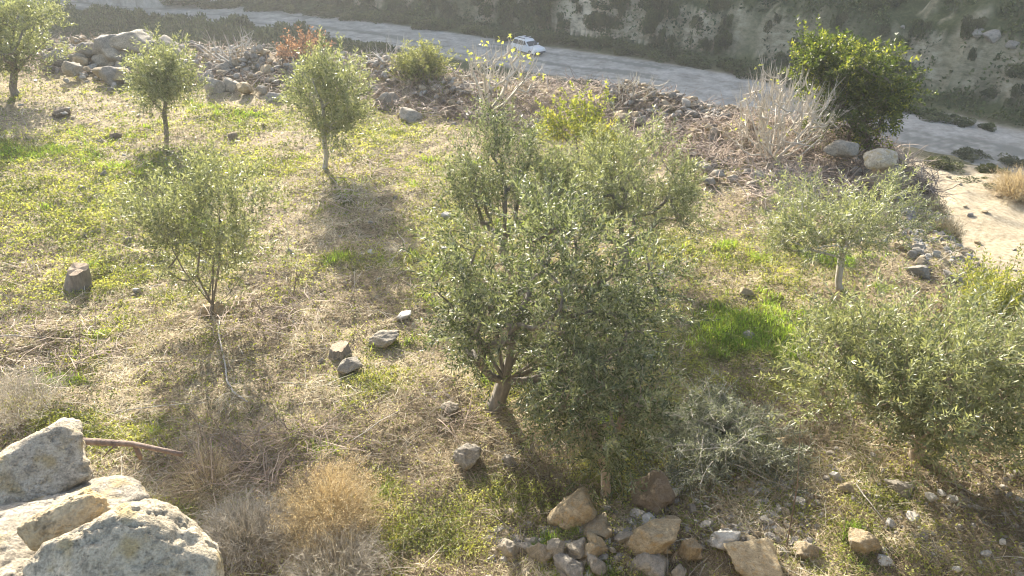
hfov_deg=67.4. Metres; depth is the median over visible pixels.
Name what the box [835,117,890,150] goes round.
dead branches
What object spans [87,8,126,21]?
shrub
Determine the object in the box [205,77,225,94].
stone
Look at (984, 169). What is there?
shrub
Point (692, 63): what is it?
shrub
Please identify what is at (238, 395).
irrigation hose
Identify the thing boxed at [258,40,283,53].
shrub
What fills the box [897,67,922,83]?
shrub
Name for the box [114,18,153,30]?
shrub
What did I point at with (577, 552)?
stone
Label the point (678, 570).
stone
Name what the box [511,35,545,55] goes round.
parked car
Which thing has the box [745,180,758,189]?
stone
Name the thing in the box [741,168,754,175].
stone
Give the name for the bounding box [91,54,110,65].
stone
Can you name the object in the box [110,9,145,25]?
shrub
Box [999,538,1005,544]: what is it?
stone
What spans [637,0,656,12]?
shrub
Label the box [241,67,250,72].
stone
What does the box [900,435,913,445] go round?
stone
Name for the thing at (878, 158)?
boulder
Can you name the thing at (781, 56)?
shrub
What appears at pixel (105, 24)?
shrub
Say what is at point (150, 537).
boulder
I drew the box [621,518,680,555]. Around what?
stone
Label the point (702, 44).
shrub
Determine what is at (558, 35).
shrub
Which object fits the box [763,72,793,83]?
shrub
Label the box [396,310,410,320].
stone
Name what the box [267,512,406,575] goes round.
dry bush
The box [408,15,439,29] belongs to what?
shrub
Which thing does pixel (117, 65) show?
stone
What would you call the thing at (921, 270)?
stone
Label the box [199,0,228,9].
shrub
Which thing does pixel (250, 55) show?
rubble
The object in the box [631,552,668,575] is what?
stone
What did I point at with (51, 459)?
boulder
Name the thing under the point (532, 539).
stone
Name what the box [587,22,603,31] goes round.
shrub
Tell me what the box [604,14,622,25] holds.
shrub
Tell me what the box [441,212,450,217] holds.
stone
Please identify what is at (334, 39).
shrub
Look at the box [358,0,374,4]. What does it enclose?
shrub
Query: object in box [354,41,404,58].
shrub
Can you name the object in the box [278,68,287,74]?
stone
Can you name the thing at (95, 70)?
stone
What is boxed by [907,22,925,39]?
shrub
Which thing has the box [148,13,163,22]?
shrub
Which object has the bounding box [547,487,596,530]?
stone
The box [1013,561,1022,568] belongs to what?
stone
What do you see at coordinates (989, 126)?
shrub
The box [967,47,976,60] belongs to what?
shrub
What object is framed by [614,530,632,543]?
stone
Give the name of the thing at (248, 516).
dry bush
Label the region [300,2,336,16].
shrub
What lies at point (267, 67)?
stone
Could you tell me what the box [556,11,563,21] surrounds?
shrub
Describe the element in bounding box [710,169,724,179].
stone
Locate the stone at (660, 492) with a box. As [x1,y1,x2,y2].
[627,470,675,515]
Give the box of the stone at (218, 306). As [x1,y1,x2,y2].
[198,301,228,317]
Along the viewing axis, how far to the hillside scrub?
73.23 m
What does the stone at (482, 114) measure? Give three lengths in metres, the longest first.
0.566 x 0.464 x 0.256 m
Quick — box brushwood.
[0,29,969,510]
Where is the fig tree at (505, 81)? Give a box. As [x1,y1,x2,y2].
[444,33,545,111]
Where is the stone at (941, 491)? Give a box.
[938,489,946,497]
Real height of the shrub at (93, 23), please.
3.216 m
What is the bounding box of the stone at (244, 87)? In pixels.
[236,82,252,93]
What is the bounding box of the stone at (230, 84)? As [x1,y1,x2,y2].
[222,77,238,92]
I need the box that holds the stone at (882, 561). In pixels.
[877,554,892,566]
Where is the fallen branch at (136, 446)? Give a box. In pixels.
[83,438,183,459]
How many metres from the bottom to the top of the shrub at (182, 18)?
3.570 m
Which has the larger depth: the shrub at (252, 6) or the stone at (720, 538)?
the shrub at (252, 6)
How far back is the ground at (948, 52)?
12.85 m
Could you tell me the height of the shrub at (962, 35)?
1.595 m
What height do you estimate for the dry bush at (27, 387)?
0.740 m
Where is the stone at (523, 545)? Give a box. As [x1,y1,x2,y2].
[516,542,531,555]
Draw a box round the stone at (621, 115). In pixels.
[615,113,631,123]
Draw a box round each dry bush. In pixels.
[0,356,81,435]
[155,438,256,514]
[189,484,309,574]
[254,442,398,571]
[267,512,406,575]
[920,194,953,219]
[934,213,970,242]
[980,164,1023,205]
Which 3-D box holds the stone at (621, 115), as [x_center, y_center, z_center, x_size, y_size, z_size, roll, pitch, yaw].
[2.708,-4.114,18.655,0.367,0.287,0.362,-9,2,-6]
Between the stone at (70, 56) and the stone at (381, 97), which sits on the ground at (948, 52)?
the stone at (381, 97)
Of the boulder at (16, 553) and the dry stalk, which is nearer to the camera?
the boulder at (16, 553)
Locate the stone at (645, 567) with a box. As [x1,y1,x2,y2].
[638,562,650,574]
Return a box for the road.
[0,0,1023,174]
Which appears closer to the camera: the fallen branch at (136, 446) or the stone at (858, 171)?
the fallen branch at (136, 446)
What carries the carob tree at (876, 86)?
on the ground at (948, 52)
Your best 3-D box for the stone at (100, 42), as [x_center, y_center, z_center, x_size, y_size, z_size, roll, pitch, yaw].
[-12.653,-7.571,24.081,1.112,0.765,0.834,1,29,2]
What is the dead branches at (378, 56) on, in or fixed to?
on the ground at (948, 52)
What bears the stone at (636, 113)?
on the ground at (948, 52)
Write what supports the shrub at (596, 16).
on the ground at (948, 52)
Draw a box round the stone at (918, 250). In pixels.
[912,247,921,254]
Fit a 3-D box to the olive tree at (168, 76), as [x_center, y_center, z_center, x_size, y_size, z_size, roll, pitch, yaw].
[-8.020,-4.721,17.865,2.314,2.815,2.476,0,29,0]
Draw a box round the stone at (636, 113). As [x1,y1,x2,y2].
[630,111,638,116]
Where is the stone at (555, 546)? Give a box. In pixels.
[546,538,564,555]
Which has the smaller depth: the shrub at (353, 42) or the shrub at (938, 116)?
the shrub at (938, 116)
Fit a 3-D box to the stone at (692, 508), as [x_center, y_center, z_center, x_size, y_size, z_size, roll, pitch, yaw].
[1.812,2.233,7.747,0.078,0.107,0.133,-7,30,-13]
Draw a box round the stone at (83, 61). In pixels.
[72,56,87,65]
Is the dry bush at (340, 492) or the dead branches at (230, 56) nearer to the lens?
the dry bush at (340, 492)
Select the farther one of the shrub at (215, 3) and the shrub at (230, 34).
the shrub at (215, 3)
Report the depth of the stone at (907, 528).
7.39 m
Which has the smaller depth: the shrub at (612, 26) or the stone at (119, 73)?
the stone at (119, 73)
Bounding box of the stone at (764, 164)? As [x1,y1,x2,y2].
[760,162,772,171]
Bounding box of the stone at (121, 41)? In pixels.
[109,29,152,54]
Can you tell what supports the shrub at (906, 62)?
on the ground at (948, 52)
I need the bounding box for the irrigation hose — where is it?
[195,270,247,402]
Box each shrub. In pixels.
[24,20,80,42]
[44,1,76,18]
[47,16,88,39]
[55,22,88,39]
[60,8,82,21]
[67,33,109,43]
[72,2,105,22]
[78,17,102,33]
[85,3,125,24]
[86,29,104,37]
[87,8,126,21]
[90,16,111,33]
[101,22,121,33]
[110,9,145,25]
[110,28,132,33]
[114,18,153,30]
[125,25,150,31]
[127,6,157,24]
[138,23,165,32]
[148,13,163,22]
[150,21,167,32]
[153,27,173,37]
[154,13,185,24]
[160,0,191,5]
[164,12,191,25]
[165,21,194,36]
[168,32,189,47]
[174,11,208,28]
[178,0,204,6]
[180,32,205,48]
[182,21,224,39]
[185,38,209,48]
[192,22,223,43]
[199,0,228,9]
[199,36,213,42]
[203,15,242,32]
[203,39,223,49]
[207,0,240,8]
[215,14,254,37]
[219,12,241,31]
[222,28,240,40]
[223,28,248,44]
[232,25,259,30]
[240,26,286,45]
[242,1,276,11]
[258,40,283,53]
[260,0,287,10]
[261,20,291,33]
[272,24,335,69]
[275,19,309,41]
[282,2,301,13]
[293,28,330,40]
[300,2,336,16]
[310,37,337,46]
[317,9,356,18]
[317,44,354,54]
[328,37,352,50]
[338,10,376,21]
[340,39,367,54]
[348,46,362,54]
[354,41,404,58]
[356,52,385,59]
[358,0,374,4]
[359,41,389,52]
[367,9,391,23]
[384,33,460,88]
[389,13,413,24]
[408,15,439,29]
[424,17,455,30]
[457,23,487,34]
[470,0,489,6]
[476,25,498,37]
[477,0,493,17]
[490,30,520,41]
[519,29,549,40]
[526,79,642,165]
[541,29,575,46]
[541,77,562,83]
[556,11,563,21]
[556,19,570,30]
[561,78,591,84]
[570,35,597,46]
[575,4,582,13]
[581,78,601,86]
[582,13,595,27]
[586,10,601,23]
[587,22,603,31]
[590,0,610,10]
[591,36,612,45]
[598,11,611,25]
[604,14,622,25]
[604,21,623,29]
[609,0,631,8]
[610,40,634,55]
[618,0,625,18]
[628,43,648,54]
[629,364,821,513]
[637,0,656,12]
[638,15,657,36]
[646,47,679,62]
[658,26,665,44]
[667,3,679,18]
[675,54,710,69]
[685,59,712,68]
[689,14,703,29]
[699,36,707,48]
[703,38,712,50]
[714,29,732,46]
[716,57,739,71]
[718,51,859,161]
[719,16,727,33]
[721,32,732,50]
[726,14,733,28]
[730,64,766,79]
[763,20,771,32]
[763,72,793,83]
[774,14,781,23]
[774,51,795,65]
[785,74,814,88]
[829,14,841,30]
[878,23,890,33]
[886,0,900,7]
[894,35,910,47]
[897,60,914,73]
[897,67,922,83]
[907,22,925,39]
[911,106,944,117]
[917,19,933,31]
[917,111,958,122]
[919,155,966,174]
[926,238,1023,330]
[947,116,976,126]
[951,146,993,162]
[952,176,997,190]
[960,20,973,39]
[961,14,988,34]
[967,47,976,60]
[975,163,1009,174]
[977,122,996,131]
[980,86,1000,98]
[997,152,1023,166]
[1003,97,1017,106]
[1004,62,1023,78]
[1009,83,1023,93]
[1010,88,1022,98]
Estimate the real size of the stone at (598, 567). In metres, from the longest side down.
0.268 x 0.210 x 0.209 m
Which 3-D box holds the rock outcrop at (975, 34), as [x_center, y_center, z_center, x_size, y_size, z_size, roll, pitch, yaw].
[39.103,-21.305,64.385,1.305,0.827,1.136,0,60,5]
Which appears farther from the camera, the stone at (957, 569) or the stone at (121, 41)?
the stone at (121, 41)
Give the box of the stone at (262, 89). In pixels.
[256,85,266,94]
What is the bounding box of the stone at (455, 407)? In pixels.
[440,401,458,412]
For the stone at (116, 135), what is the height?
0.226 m
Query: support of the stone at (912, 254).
on the ground at (948, 52)
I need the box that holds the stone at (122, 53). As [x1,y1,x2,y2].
[120,51,134,59]
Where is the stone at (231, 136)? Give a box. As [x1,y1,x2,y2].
[227,132,237,141]
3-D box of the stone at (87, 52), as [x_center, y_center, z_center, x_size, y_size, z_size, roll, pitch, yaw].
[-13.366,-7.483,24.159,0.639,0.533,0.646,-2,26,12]
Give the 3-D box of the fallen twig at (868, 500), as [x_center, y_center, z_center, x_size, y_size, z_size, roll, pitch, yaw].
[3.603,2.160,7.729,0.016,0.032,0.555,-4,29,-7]
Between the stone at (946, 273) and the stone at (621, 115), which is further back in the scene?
the stone at (621, 115)
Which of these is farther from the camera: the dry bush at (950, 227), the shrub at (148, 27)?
the shrub at (148, 27)
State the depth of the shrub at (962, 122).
60.38 m
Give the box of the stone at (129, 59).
[123,55,132,65]
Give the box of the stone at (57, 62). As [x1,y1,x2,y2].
[43,48,68,65]
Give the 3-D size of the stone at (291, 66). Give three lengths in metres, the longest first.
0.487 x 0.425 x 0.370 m
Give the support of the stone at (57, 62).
on the stone
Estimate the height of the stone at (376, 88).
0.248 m
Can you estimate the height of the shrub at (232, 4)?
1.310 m
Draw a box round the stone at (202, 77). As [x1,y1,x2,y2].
[197,75,206,84]
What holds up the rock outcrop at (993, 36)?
on the ground at (948, 52)
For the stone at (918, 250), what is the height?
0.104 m
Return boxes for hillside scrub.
[235,0,1023,125]
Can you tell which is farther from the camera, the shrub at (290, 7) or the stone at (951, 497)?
the shrub at (290, 7)
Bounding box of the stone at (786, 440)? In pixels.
[774,434,797,454]
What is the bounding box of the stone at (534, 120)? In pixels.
[526,118,541,127]
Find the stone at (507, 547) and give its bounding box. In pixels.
[497,538,518,556]
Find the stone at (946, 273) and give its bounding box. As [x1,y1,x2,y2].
[943,269,963,283]
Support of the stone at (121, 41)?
on the ground at (948, 52)
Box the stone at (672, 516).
[661,515,681,520]
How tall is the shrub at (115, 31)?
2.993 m
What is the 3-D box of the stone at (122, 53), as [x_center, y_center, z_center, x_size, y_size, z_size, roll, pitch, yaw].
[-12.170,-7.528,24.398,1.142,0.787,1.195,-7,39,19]
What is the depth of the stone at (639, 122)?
18.23 m
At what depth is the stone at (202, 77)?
22.16 m
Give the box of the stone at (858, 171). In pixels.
[850,166,862,175]
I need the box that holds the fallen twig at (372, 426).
[351,410,399,440]
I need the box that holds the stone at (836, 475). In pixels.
[829,471,843,480]
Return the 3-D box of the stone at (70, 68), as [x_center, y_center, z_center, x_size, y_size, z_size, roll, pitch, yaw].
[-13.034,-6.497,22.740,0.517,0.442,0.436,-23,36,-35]
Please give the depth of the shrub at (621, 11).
84.66 m
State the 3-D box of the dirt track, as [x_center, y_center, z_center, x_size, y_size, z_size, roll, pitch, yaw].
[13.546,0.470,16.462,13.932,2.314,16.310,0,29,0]
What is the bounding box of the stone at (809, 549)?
[792,541,824,561]
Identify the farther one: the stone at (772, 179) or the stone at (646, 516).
the stone at (772, 179)
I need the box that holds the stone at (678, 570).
[671,563,686,575]
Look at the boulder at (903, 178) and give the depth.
15.14 m
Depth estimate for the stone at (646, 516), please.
7.62 m
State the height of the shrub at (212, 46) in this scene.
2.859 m
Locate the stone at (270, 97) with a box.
[265,92,285,101]
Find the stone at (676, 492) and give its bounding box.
[672,488,680,496]
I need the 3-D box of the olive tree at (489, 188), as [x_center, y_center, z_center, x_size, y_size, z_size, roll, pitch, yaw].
[-0.027,-1.559,11.860,2.655,2.988,2.014,0,29,0]
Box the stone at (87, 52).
[75,42,94,57]
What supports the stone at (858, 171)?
on the ground at (948, 52)
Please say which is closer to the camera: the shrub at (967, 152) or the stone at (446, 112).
the stone at (446, 112)
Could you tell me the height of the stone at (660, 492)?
0.448 m
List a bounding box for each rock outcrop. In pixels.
[972,28,983,38]
[982,29,1000,42]
[1005,40,1019,48]
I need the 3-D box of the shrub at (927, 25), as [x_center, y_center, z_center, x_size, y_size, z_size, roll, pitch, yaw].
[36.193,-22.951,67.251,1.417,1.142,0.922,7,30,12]
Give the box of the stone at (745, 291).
[739,287,754,296]
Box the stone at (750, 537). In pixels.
[744,535,756,539]
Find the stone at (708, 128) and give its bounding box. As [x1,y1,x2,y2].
[704,124,711,131]
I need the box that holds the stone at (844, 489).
[836,482,854,492]
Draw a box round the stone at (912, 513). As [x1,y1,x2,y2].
[906,511,919,523]
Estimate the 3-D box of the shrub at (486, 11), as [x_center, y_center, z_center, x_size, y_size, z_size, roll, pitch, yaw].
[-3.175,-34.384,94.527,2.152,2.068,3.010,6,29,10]
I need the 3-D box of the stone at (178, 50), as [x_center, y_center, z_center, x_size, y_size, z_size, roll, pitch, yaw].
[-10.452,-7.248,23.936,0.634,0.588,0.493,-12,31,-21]
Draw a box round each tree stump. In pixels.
[64,262,92,294]
[328,340,351,359]
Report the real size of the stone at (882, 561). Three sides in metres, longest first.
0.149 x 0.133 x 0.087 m
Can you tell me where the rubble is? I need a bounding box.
[0,35,1023,575]
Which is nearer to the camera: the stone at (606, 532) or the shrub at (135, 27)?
the stone at (606, 532)
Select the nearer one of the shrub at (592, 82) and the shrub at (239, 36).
the shrub at (592, 82)
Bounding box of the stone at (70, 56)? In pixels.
[68,53,89,61]
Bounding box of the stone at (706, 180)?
[702,179,710,184]
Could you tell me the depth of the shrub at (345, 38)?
80.00 m
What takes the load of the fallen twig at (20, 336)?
on the ground at (948, 52)
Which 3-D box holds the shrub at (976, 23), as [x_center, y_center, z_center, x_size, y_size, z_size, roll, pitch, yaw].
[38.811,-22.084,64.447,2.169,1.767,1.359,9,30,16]
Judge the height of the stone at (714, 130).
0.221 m
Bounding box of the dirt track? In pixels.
[900,157,1023,299]
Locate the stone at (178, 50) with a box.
[172,45,186,57]
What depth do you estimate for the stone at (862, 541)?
7.18 m
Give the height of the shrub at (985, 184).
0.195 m
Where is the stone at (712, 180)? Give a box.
[707,177,715,184]
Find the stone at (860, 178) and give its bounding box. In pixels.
[855,176,865,182]
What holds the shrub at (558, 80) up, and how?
on the ground at (948, 52)
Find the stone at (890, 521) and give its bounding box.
[885,517,895,527]
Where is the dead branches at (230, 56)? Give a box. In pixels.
[190,25,256,66]
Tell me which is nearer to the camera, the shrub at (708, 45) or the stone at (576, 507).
the stone at (576, 507)
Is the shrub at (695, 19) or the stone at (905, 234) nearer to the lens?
the stone at (905, 234)
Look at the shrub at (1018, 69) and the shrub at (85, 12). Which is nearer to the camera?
the shrub at (1018, 69)
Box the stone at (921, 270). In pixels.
[904,265,930,279]
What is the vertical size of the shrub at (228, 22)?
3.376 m
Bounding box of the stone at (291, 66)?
[289,62,302,73]
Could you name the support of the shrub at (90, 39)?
on the ground at (948, 52)
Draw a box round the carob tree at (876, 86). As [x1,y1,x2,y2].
[777,14,938,155]
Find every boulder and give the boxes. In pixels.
[0,417,94,505]
[0,475,149,520]
[0,516,36,575]
[17,488,112,550]
[22,499,224,575]
[823,140,859,157]
[863,148,897,169]
[865,165,901,195]
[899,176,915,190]
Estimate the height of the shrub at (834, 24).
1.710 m
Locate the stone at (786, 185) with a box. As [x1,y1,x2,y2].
[777,181,788,189]
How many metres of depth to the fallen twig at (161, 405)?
9.03 m
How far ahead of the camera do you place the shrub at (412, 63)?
21.23 m
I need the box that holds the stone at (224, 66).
[214,62,230,72]
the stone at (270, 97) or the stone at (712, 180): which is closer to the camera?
the stone at (712, 180)
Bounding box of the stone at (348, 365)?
[337,356,362,375]
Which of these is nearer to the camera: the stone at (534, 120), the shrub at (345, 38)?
the stone at (534, 120)
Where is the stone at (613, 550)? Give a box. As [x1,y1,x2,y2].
[609,547,616,552]
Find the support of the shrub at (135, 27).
on the ground at (948, 52)
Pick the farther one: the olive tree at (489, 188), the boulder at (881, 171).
the boulder at (881, 171)
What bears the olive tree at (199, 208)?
on the ground at (948, 52)
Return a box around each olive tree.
[0,0,90,95]
[91,135,316,318]
[114,22,214,135]
[264,25,391,169]
[395,160,720,446]
[429,87,592,264]
[496,319,696,513]
[500,98,718,271]
[745,151,952,290]
[754,264,1023,505]
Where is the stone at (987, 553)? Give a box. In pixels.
[980,550,991,556]
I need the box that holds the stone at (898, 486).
[884,479,913,499]
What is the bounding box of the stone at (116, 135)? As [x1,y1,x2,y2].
[109,133,121,138]
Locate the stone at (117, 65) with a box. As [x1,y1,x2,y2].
[115,62,126,67]
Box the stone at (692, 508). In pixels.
[687,504,697,513]
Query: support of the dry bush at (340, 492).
on the ground at (948, 52)
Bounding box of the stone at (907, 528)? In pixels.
[902,526,910,532]
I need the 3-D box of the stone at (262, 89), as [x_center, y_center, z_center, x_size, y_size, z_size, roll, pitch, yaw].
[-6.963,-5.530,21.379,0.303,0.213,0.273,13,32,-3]
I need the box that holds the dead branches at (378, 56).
[357,29,409,66]
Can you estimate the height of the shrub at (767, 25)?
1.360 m
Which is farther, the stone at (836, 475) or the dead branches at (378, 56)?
the dead branches at (378, 56)
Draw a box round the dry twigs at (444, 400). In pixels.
[0,62,1023,575]
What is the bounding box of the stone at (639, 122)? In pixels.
[634,115,645,126]
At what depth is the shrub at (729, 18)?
78.45 m
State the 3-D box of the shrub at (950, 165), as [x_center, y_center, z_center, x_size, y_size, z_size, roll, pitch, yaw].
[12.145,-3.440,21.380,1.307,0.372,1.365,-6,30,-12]
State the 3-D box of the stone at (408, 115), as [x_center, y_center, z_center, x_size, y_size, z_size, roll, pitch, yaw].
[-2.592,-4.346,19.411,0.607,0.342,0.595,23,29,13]
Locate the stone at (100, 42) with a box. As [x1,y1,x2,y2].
[92,34,119,53]
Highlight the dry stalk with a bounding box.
[786,416,800,549]
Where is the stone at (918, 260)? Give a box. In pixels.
[913,257,926,264]
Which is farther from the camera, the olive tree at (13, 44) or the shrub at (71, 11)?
the shrub at (71, 11)
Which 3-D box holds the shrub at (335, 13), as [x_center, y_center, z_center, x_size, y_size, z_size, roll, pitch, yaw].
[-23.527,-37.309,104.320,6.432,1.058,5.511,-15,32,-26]
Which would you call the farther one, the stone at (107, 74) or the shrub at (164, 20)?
the shrub at (164, 20)
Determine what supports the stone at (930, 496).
on the ground at (948, 52)
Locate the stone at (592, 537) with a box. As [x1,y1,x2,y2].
[586,531,605,546]
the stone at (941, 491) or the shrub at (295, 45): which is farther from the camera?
the shrub at (295, 45)
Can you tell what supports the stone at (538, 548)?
on the ground at (948, 52)
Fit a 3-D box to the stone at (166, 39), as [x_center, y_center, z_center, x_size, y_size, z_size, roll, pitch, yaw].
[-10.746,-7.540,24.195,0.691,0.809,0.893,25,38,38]
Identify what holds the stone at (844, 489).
on the ground at (948, 52)
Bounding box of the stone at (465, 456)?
[452,443,481,469]
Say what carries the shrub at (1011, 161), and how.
on the ground at (948, 52)
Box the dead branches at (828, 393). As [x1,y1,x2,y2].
[788,321,855,405]
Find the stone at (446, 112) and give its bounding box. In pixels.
[440,110,449,117]
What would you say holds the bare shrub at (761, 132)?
on the ground at (948, 52)
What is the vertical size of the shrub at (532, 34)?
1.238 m
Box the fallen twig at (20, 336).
[0,334,45,337]
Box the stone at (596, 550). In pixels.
[583,542,608,557]
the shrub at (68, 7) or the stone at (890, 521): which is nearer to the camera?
the stone at (890, 521)
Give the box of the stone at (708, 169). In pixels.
[700,162,712,173]
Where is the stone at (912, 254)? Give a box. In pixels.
[907,250,916,258]
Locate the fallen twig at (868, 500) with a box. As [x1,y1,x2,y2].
[856,483,885,521]
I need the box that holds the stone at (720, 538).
[707,528,740,550]
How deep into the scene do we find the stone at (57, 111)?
19.51 m
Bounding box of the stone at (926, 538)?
[918,532,928,541]
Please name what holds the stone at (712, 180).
on the ground at (948, 52)
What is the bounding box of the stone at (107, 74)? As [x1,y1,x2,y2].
[98,66,121,85]
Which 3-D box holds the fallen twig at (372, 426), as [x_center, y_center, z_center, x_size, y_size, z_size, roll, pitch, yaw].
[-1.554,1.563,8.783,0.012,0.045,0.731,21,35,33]
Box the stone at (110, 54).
[101,48,122,62]
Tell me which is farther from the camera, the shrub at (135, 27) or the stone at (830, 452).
the shrub at (135, 27)
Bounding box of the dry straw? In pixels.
[0,43,1023,575]
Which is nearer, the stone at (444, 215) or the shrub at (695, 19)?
the stone at (444, 215)
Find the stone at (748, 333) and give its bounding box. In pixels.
[740,330,754,338]
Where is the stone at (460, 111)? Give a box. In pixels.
[457,105,469,112]
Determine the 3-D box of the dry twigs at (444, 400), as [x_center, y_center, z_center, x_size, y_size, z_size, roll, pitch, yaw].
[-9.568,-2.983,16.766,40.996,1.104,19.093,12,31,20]
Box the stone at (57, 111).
[52,106,70,117]
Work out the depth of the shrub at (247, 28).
84.48 m
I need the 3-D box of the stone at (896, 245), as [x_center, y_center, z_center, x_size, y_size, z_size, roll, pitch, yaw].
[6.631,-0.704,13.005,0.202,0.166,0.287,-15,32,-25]
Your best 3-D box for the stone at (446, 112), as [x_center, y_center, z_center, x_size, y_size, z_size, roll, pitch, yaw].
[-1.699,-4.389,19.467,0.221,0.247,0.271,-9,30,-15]
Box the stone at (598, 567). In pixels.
[586,552,606,575]
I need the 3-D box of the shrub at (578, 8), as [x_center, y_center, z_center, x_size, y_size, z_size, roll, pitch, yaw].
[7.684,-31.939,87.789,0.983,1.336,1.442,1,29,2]
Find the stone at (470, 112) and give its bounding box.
[462,111,473,119]
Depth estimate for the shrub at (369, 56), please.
73.41 m
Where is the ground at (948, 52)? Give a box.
[0,0,1023,575]
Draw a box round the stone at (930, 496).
[925,492,938,501]
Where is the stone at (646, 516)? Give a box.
[641,512,655,523]
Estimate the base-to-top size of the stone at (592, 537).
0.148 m
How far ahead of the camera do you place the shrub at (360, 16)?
100.78 m
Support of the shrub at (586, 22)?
on the ground at (948, 52)
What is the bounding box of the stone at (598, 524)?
[582,512,608,537]
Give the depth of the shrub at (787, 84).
70.57 m
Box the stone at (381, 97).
[375,92,398,106]
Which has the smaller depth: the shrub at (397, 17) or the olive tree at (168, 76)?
the olive tree at (168, 76)
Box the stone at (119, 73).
[112,67,130,82]
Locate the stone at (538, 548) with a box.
[526,542,549,566]
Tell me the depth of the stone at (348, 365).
9.70 m
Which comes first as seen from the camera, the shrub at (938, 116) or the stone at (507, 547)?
the stone at (507, 547)
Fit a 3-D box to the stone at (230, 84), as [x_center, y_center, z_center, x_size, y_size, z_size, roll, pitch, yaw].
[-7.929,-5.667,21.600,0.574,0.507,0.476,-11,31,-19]
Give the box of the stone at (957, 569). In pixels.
[951,566,962,572]
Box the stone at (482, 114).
[474,109,492,120]
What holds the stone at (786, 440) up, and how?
on the ground at (948, 52)
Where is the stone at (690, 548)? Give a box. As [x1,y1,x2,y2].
[678,537,701,561]
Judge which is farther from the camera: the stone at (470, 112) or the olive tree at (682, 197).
the stone at (470, 112)
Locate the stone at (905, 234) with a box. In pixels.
[896,230,906,238]
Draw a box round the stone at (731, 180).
[727,174,738,182]
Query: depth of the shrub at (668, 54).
79.78 m
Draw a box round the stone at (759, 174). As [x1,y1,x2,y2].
[749,170,764,180]
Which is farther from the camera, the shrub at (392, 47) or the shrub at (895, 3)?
the shrub at (392, 47)
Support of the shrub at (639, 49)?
on the ground at (948, 52)
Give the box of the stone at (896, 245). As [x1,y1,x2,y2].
[893,241,912,250]
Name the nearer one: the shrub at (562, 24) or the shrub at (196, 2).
the shrub at (562, 24)
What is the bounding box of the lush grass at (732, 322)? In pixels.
[0,58,1015,575]
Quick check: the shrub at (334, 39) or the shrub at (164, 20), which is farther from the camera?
the shrub at (164, 20)
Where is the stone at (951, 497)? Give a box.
[945,494,957,502]
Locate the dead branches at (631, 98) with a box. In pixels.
[609,71,674,101]
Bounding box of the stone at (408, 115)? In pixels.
[399,107,423,122]
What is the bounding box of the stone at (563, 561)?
[553,553,585,575]
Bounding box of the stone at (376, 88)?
[368,85,379,92]
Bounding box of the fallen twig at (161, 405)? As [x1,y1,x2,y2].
[127,402,205,409]
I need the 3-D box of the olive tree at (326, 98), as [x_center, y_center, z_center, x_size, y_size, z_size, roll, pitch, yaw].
[-3.626,-3.739,15.546,2.360,3.073,2.087,7,30,12]
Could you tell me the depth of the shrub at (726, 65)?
75.95 m
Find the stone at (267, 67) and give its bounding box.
[260,64,271,77]
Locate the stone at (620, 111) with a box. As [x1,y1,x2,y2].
[612,110,623,119]
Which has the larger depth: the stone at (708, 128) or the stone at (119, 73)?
the stone at (119, 73)
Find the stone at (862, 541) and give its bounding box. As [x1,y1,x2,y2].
[848,527,881,556]
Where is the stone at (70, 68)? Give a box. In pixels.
[61,61,82,75]
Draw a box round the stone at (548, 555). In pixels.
[544,552,552,559]
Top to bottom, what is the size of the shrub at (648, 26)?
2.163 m
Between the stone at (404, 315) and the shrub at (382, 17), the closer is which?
the stone at (404, 315)
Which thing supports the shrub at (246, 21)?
on the ground at (948, 52)
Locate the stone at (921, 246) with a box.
[914,243,925,248]
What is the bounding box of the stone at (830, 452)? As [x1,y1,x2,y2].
[827,450,835,458]
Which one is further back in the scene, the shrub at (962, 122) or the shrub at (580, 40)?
the shrub at (580, 40)
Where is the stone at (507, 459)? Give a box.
[501,454,515,468]
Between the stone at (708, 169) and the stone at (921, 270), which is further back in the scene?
the stone at (708, 169)
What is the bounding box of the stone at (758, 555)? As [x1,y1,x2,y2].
[723,538,783,575]
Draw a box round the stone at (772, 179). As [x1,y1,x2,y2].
[765,172,776,182]
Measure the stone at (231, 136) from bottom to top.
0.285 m
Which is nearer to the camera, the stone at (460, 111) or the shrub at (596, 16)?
the stone at (460, 111)
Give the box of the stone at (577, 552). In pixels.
[565,537,585,558]
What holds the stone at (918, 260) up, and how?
on the ground at (948, 52)
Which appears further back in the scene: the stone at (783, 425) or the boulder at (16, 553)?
the stone at (783, 425)
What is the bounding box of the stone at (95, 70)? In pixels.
[92,67,101,78]
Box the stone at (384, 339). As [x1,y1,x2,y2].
[368,330,398,348]
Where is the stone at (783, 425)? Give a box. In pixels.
[772,423,792,437]
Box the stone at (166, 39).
[154,35,186,53]
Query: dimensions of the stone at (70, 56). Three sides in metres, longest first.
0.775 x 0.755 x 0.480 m
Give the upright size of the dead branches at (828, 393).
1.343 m
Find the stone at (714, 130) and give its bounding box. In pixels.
[710,127,719,135]
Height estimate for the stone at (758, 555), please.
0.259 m
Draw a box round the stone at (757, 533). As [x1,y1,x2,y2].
[752,531,762,536]
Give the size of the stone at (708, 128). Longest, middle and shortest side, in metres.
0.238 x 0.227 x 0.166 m
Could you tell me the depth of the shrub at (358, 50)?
76.44 m
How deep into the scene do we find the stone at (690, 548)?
7.10 m
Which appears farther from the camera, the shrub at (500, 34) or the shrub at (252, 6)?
the shrub at (252, 6)
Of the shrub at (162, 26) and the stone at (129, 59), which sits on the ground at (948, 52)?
the shrub at (162, 26)
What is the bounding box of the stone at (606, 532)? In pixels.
[597,526,612,538]
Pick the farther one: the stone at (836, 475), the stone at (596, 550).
the stone at (836, 475)
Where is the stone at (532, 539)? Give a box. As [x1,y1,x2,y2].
[529,537,539,543]

